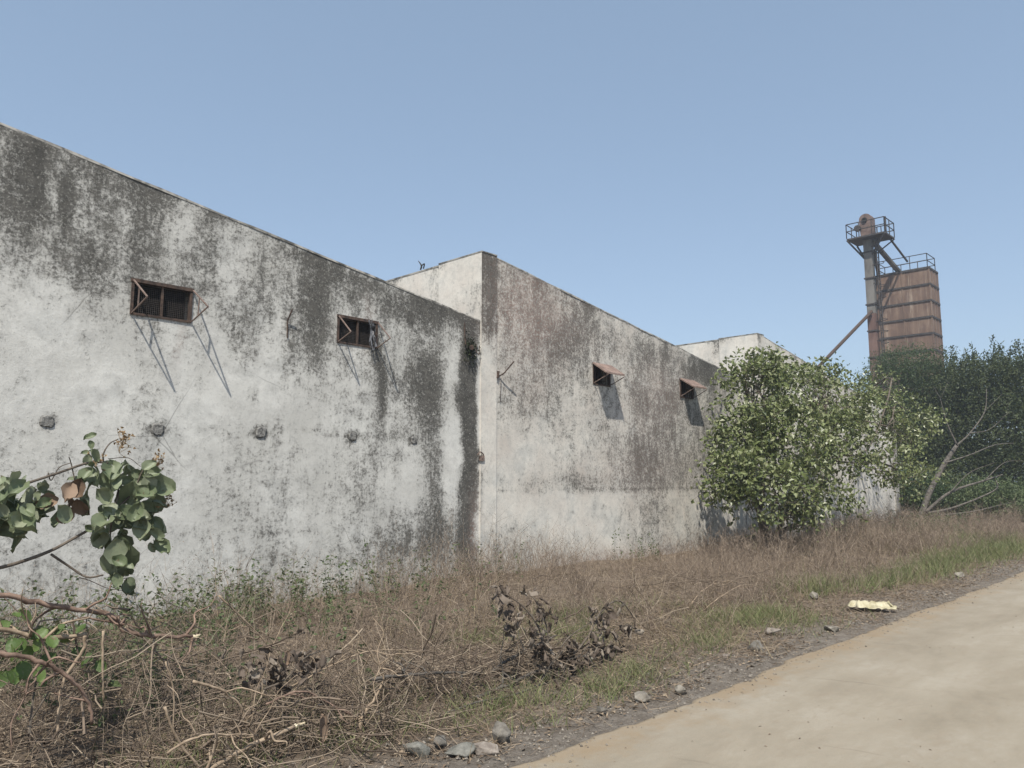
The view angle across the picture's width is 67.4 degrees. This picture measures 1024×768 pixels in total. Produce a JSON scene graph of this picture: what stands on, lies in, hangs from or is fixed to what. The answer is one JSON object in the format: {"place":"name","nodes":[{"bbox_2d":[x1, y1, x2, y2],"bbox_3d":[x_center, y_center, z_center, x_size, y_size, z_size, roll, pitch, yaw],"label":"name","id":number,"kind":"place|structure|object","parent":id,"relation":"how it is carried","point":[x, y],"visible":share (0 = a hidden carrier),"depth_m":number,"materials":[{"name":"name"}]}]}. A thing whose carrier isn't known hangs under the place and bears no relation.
{"place":"outdoors","nodes":[
{"label":"outdoors","id":0,"kind":"place"},
{"bbox_2d":[0,486,1023,767],"bbox_3d":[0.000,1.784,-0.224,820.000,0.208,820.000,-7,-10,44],"label":"ground","id":1,"kind":"structure","parent":0,"point":[616,720],"depth_m":7.26,"materials":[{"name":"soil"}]},
{"bbox_2d":[163,706,202,767],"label":"cut branch","id":2,"kind":"object","parent":1,"relation":"on","point":[176,735],"visible":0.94,"depth_m":4.59,"materials":[{"name":"brown wood"}]},
{"bbox_2d":[166,675,296,767],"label":"cut branch","id":3,"kind":"object","parent":1,"relation":"on","point":[210,734],"visible":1,"depth_m":4.70,"materials":[{"name":"brown wood"}]},
{"bbox_2d":[0,122,480,638],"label":"warehouse","id":4,"kind":"structure","parent":1,"relation":"on","point":[244,377],"depth_m":10.96,"materials":[{"name":"paint"}]},
{"bbox_2d":[130,278,208,322],"bbox_3d":[-4.694,-1.145,10.430,0.744,0.492,0.850,-7,-10,44],"label":"window","id":5,"kind":"structure","parent":4,"relation":"in","point":[147,301],"depth_m":10.62,"materials":[{"name":"metal"}]},
{"bbox_2d":[337,314,390,348],"bbox_3d":[-2.526,-0.873,12.756,0.605,0.472,0.830,-7,-10,44],"label":"window","id":6,"kind":"structure","parent":4,"relation":"in","point":[356,333],"depth_m":12.88,"materials":[{"name":"metal"}]},
{"bbox_2d":[368,320,376,349],"bbox_3d":[-2.345,-0.822,12.920,0.064,0.515,0.159,-7,-10,44],"label":"torn plastic sheet","id":7,"kind":"object","parent":4,"relation":"attached to","point":[372,332],"visible":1,"depth_m":12.92,"materials":[{"name":"grey plastic"}]},
{"bbox_2d":[192,653,296,752],"bbox_3d":[-1.727,2.108,4.894,0.469,0.691,0.562,-7,-10,44],"label":"cut branch","id":8,"kind":"object","parent":1,"relation":"on","point":[225,692],"visible":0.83,"depth_m":4.96,"materials":[{"name":"brown wood"}]},
{"bbox_2d":[206,714,304,767],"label":"cut branch","id":9,"kind":"object","parent":1,"relation":"on","point":[270,735],"visible":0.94,"depth_m":4.85,"materials":[{"name":"brown wood"}]},
{"bbox_2d":[298,617,418,742],"bbox_3d":[-1.068,2.128,5.441,0.794,0.833,0.530,-7,-10,44],"label":"cut branch","id":10,"kind":"object","parent":1,"relation":"on","point":[372,701],"visible":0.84,"depth_m":5.48,"materials":[{"name":"brown wood"}]},
{"bbox_2d":[0,556,795,767],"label":"fine twigs","id":11,"kind":"object","parent":1,"relation":"on","point":[239,719],"visible":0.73,"depth_m":5.64,"materials":[{"name":"brown plant"}]},
{"bbox_2d":[0,608,93,751],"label":"cut branch","id":12,"kind":"object","parent":11,"relation":"on","point":[45,664],"visible":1,"depth_m":4.57,"materials":[{"name":"brown plant"}]},
{"bbox_2d":[0,589,94,641],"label":"cut branch","id":13,"kind":"object","parent":11,"relation":"on","point":[14,630],"visible":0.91,"depth_m":4.92,"materials":[{"name":"brown wood"}]},
{"bbox_2d":[56,635,86,737],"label":"cut branch","id":14,"kind":"object","parent":13,"relation":"hanging from","point":[77,658],"visible":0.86,"depth_m":4.81,"materials":[{"name":"brown wood"}]},
{"bbox_2d":[0,610,106,733],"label":"green sapling","id":15,"kind":"object","parent":11,"relation":"on","point":[19,672],"visible":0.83,"depth_m":4.83,"materials":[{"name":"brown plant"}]},
{"bbox_2d":[101,630,104,701],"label":"cut branch","id":16,"kind":"object","parent":11,"relation":"on","point":[102,648],"visible":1,"depth_m":4.88,"materials":[{"name":"beige wood"}]},
{"bbox_2d":[0,578,217,668],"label":"cut branch","id":17,"kind":"object","parent":11,"relation":"on","point":[115,620],"visible":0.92,"depth_m":5.37,"materials":[{"name":"brown plant"}]},
{"bbox_2d":[0,427,176,595],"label":"leafy branch","id":18,"kind":"object","parent":17,"relation":"on","point":[26,512],"visible":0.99,"depth_m":5.40,"materials":[{"name":"green plant"}]},
{"bbox_2d":[165,661,174,738],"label":"cut branch","id":19,"kind":"object","parent":11,"relation":"on","point":[168,670],"visible":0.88,"depth_m":4.79,"materials":[{"name":"brown wood"}]},
{"bbox_2d":[218,567,293,658],"bbox_3d":[-2.118,1.954,6.446,0.193,0.885,0.766,-6,-9,39],"label":"cut branch","id":20,"kind":"object","parent":11,"relation":"on","point":[237,613],"visible":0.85,"depth_m":6.40,"materials":[{"name":"brown wood"}]},
{"bbox_2d":[221,628,341,704],"bbox_3d":[-1.703,2.075,5.585,0.796,0.579,0.997,3,-8,-21],"label":"withered branch","id":21,"kind":"object","parent":11,"relation":"on","point":[283,669],"visible":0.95,"depth_m":5.51,"materials":[{"name":"brown plant"}]},
{"bbox_2d":[285,650,289,665],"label":"dead leaf","id":22,"kind":"object","parent":11,"relation":"in","point":[287,657],"visible":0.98,"depth_m":5.49,"materials":[{"name":"beige plant"}]},
{"bbox_2d":[265,690,367,729],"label":"cut branch","id":23,"kind":"object","parent":11,"relation":"on","point":[301,697],"visible":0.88,"depth_m":5.25,"materials":[{"name":"brown plant"}]},
{"bbox_2d":[319,713,328,741],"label":"dead leaf","id":24,"kind":"object","parent":11,"relation":"on","point":[323,722],"visible":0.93,"depth_m":5.10,"materials":[{"name":"brown plant"}]},
{"bbox_2d":[278,630,426,703],"bbox_3d":[-1.214,2.228,6.116,0.473,0.601,1.401,-4,-8,31],"label":"cut branch","id":25,"kind":"object","parent":11,"relation":"on","point":[338,661],"visible":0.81,"depth_m":6.05,"materials":[{"name":"brown wood"}]},
{"bbox_2d":[402,742,430,758],"bbox_3d":[-0.639,2.435,5.139,0.149,0.094,0.212,15,-12,-33],"label":"stone","id":26,"kind":"object","parent":1,"relation":"on","point":[418,747],"visible":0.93,"depth_m":5.08,"materials":[{"name":"grey stone"}]},
{"bbox_2d":[359,657,485,709],"bbox_3d":[-0.787,2.438,6.459,0.600,0.470,1.217,-4,-8,29],"label":"cut branch","id":27,"kind":"object","parent":1,"relation":"on","point":[380,678],"visible":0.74,"depth_m":6.32,"materials":[{"name":"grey wood"}]},
{"bbox_2d":[434,735,446,746],"bbox_3d":[-0.494,2.455,5.277,0.095,0.071,0.127,5,-12,8],"label":"stone","id":28,"kind":"object","parent":1,"relation":"on","point":[440,740],"visible":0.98,"depth_m":5.25,"materials":[{"name":"grey stone"}]},
{"bbox_2d":[445,742,475,756],"bbox_3d":[-0.323,2.444,5.160,0.182,0.082,0.235,-7,-5,20],"label":"stone","id":29,"kind":"object","parent":1,"relation":"on","point":[463,749],"visible":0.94,"depth_m":5.09,"materials":[{"name":"grey stone"}]},
{"bbox_2d":[473,741,498,755],"bbox_3d":[-0.178,2.445,5.151,0.166,0.082,0.122,9,-9,-10],"label":"stone","id":30,"kind":"object","parent":1,"relation":"on","point":[487,748],"visible":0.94,"depth_m":5.11,"materials":[{"name":"grey stone"}]},
{"bbox_2d":[0,505,992,752],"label":"leafy weeds","id":31,"kind":"object","parent":1,"relation":"on","point":[114,683],"visible":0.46,"depth_m":8.69,"materials":[{"name":"green plant"}]},
{"bbox_2d":[492,721,510,743],"bbox_3d":[-0.076,2.460,5.401,0.119,0.157,0.136,9,-10,-35],"label":"stone","id":32,"kind":"object","parent":1,"relation":"on","point":[498,727],"visible":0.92,"depth_m":5.37,"materials":[{"name":"grey stone"}]},
{"bbox_2d":[471,624,540,698],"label":"cut branch","id":33,"kind":"object","parent":1,"relation":"on","point":[521,677],"visible":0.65,"depth_m":6.83,"materials":[{"name":"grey wood"}]},
{"bbox_2d":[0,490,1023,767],"bbox_3d":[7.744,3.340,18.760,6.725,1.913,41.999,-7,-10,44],"label":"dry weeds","id":34,"kind":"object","parent":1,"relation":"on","point":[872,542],"visible":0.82,"depth_m":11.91,"materials":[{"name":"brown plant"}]},
{"bbox_2d":[0,536,1023,767],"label":"dead grass","id":35,"kind":"structure","parent":1,"relation":"on","point":[836,605],"depth_m":8.38,"materials":[{"name":"brown plant"}]},
{"bbox_2d":[847,600,896,609],"bbox_3d":[5.053,3.093,10.807,0.645,0.117,0.444,-7,-10,44],"label":"plastic sack","id":36,"kind":"object","parent":35,"relation":"on","point":[871,604],"visible":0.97,"depth_m":10.76,"materials":[{"name":"beige plastic"}]},
{"bbox_2d":[483,611,556,676],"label":"cut branch","id":37,"kind":"object","parent":1,"relation":"on","point":[506,661],"visible":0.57,"depth_m":7.35,"materials":[{"name":"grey wood"}]},
{"bbox_2d":[445,645,598,712],"bbox_3d":[0.073,2.546,6.832,1.885,0.380,0.526,5,-9,-35],"label":"cut branch","id":38,"kind":"object","parent":1,"relation":"on","point":[530,681],"visible":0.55,"depth_m":6.90,"materials":[{"name":"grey wood"}]},
{"bbox_2d":[490,585,644,689],"bbox_3d":[0.684,2.350,7.517,0.615,0.995,2.649,-7,-10,44],"label":"withered branch","id":39,"kind":"object","parent":1,"relation":"on","point":[501,598],"visible":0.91,"depth_m":7.24,"materials":[{"name":"brown plant"}]},
{"bbox_2d":[387,251,762,573],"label":"warehouse","id":40,"kind":"structure","parent":1,"relation":"on","point":[591,415],"depth_m":16.79,"materials":[{"name":"paint"}]},
{"bbox_2d":[592,362,624,386],"bbox_3d":[2.103,-0.219,17.458,0.663,0.508,0.694,-7,-10,44],"label":"window","id":41,"kind":"structure","parent":40,"relation":"in","point":[609,369],"depth_m":17.49,"materials":[{"name":"metal"}]},
{"bbox_2d":[679,378,706,398],"bbox_3d":[4.636,0.118,20.063,0.653,0.508,0.694,-7,-10,44],"label":"window","id":42,"kind":"structure","parent":40,"relation":"in","point":[692,383],"depth_m":20.11,"materials":[{"name":"metal"}]},
{"bbox_2d":[596,706,607,711],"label":"stone","id":43,"kind":"object","parent":1,"relation":"on","point":[600,709],"visible":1,"depth_m":6.02,"materials":[{"name":"grey stone"}]},
{"bbox_2d":[634,691,650,702],"bbox_3d":[1.081,2.602,6.381,0.136,0.089,0.119,1,-9,2],"label":"stone","id":44,"kind":"object","parent":1,"relation":"on","point":[639,695],"visible":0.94,"depth_m":6.34,"materials":[{"name":"grey stone"}]},
{"bbox_2d":[674,685,686,694],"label":"stone","id":45,"kind":"object","parent":1,"relation":"on","point":[680,689],"visible":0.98,"depth_m":6.56,"materials":[{"name":"grey stone"}]},
{"bbox_2d":[689,648,746,666],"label":"cut branch","id":46,"kind":"object","parent":1,"relation":"on","point":[714,658],"visible":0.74,"depth_m":7.76,"materials":[{"name":"brown wood"}]},
{"bbox_2d":[692,551,790,601],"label":"cut branch","id":47,"kind":"object","parent":1,"relation":"on","point":[728,580],"visible":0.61,"depth_m":11.36,"materials":[{"name":"brown wood"}]},
{"bbox_2d":[701,573,798,610],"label":"cut branch","id":48,"kind":"object","parent":1,"relation":"on","point":[741,588],"visible":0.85,"depth_m":11.34,"materials":[{"name":"brown wood"}]},
{"bbox_2d":[747,640,763,650],"bbox_3d":[2.626,2.829,8.263,0.206,0.130,0.140,7,-3,1],"label":"stone","id":49,"kind":"object","parent":1,"relation":"on","point":[753,644],"visible":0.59,"depth_m":8.23,"materials":[{"name":"grey stone"}]},
{"bbox_2d":[764,627,780,634],"bbox_3d":[3.038,2.923,9.030,0.222,0.122,0.178,5,-9,-36],"label":"stone","id":50,"kind":"object","parent":1,"relation":"on","point":[772,631],"visible":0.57,"depth_m":8.97,"materials":[{"name":"white stone"}]},
{"bbox_2d":[675,333,900,537],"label":"warehouse","id":51,"kind":"structure","parent":1,"relation":"on","point":[716,352],"depth_m":25.80,"materials":[{"name":"paint"}]},
{"bbox_2d":[809,592,817,598],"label":"stone","id":52,"kind":"object","parent":1,"relation":"on","point":[814,594],"visible":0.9,"depth_m":11.84,"materials":[{"name":"grey stone"}]},
{"bbox_2d":[688,341,953,554],"bbox_3d":[9.730,1.801,22.167,3.948,6.177,14.301,-7,-10,44],"label":"leafy tree","id":53,"kind":"object","parent":1,"relation":"on","point":[759,443],"visible":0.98,"depth_m":19.29,"materials":[{"name":"green plant"}]},
{"bbox_2d":[824,625,838,631],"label":"stone","id":54,"kind":"object","parent":1,"relation":"on","point":[833,628],"visible":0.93,"depth_m":9.25,"materials":[{"name":"grey stone"}]},
{"bbox_2d":[817,214,907,390],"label":"bucket elevator","id":55,"kind":"object","parent":1,"relation":"on","point":[870,238],"visible":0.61,"depth_m":59.94,"materials":[{"name":"grey metal"}]},
{"bbox_2d":[875,253,943,457],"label":"grain silo","id":56,"kind":"object","parent":1,"relation":"on","point":[912,304],"visible":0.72,"depth_m":62.41,"materials":[{"name":"metal"}]},
{"bbox_2d":[852,337,973,488],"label":"feathery tree","id":57,"kind":"object","parent":1,"relation":"on","point":[907,374],"visible":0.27,"depth_m":45.68,"materials":[{"name":"green plant"}]},
{"bbox_2d":[898,465,961,514],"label":"shrub","id":58,"kind":"object","parent":1,"relation":"on","point":[938,492],"visible":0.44,"depth_m":36.52,"materials":[{"name":"green plant"}]},
{"bbox_2d":[896,353,978,479],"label":"dense tree","id":59,"kind":"object","parent":1,"relation":"on","point":[930,429],"visible":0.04,"depth_m":49.48,"materials":[{"name":"green plant"}]},
{"bbox_2d":[931,463,982,515],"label":"shrub","id":60,"kind":"object","parent":1,"relation":"on","point":[953,479],"visible":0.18,"depth_m":38.82,"materials":[{"name":"green plant"}]},
{"bbox_2d":[954,572,963,577],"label":"stone","id":61,"kind":"object","parent":1,"relation":"on","point":[959,573],"visible":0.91,"depth_m":14.58,"materials":[{"name":"grey stone"}]},
{"bbox_2d":[904,334,1023,508],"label":"dense tree","id":62,"kind":"object","parent":1,"relation":"on","point":[957,378],"visible":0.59,"depth_m":43.09,"materials":[{"name":"green plant"}]},
{"bbox_2d":[918,383,1015,520],"bbox_3d":[19.826,2.885,33.154,5.345,5.967,0.574,0,-7,-2],"label":"dead tree","id":63,"kind":"object","parent":1,"relation":"on","point":[942,467],"visible":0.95,"depth_m":32.89,"materials":[{"name":"grey wood"}]},
{"bbox_2d":[940,472,1023,519],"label":"shrub","id":64,"kind":"object","parent":1,"relation":"on","point":[987,486],"visible":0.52,"depth_m":34.82,"materials":[{"name":"green plant"}]},
{"bbox_2d":[954,339,1023,488],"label":"dense tree","id":65,"kind":"object","parent":1,"relation":"on","point":[1015,411],"visible":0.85,"depth_m":41.17,"materials":[{"name":"green plant"}]},
{"bbox_2d":[978,477,1023,521],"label":"shrub","id":66,"kind":"object","parent":1,"relation":"on","point":[1020,493],"visible":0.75,"depth_m":33.21,"materials":[{"name":"green plant"}]},
{"bbox_2d":[0,0,1023,483],"label":"sky","id":67,"kind":"structure","parent":0,"point":[685,171],"materials":[{"name":"blue"}]},
{"bbox_2d":[39,526,1023,767],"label":"green grass","id":68,"kind":"structure","parent":0,"point":[1002,546],"depth_m":8.93,"materials":[{"name":"green plant"}]},
{"bbox_2d":[293,556,1023,767],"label":"gravel","id":69,"kind":"structure","parent":0,"point":[592,733],"depth_m":7.07,"materials":[{"name":"grey gravel"}]},
{"bbox_2d":[509,571,1023,767],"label":"road","id":70,"kind":"structure","parent":0,"point":[941,694],"depth_m":5.93,"materials":[{"name":"concrete"}]},
{"bbox_2d":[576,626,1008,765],"bbox_3d":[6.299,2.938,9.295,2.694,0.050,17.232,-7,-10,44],"label":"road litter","id":71,"kind":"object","parent":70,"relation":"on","point":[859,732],"visible":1,"depth_m":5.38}
]}

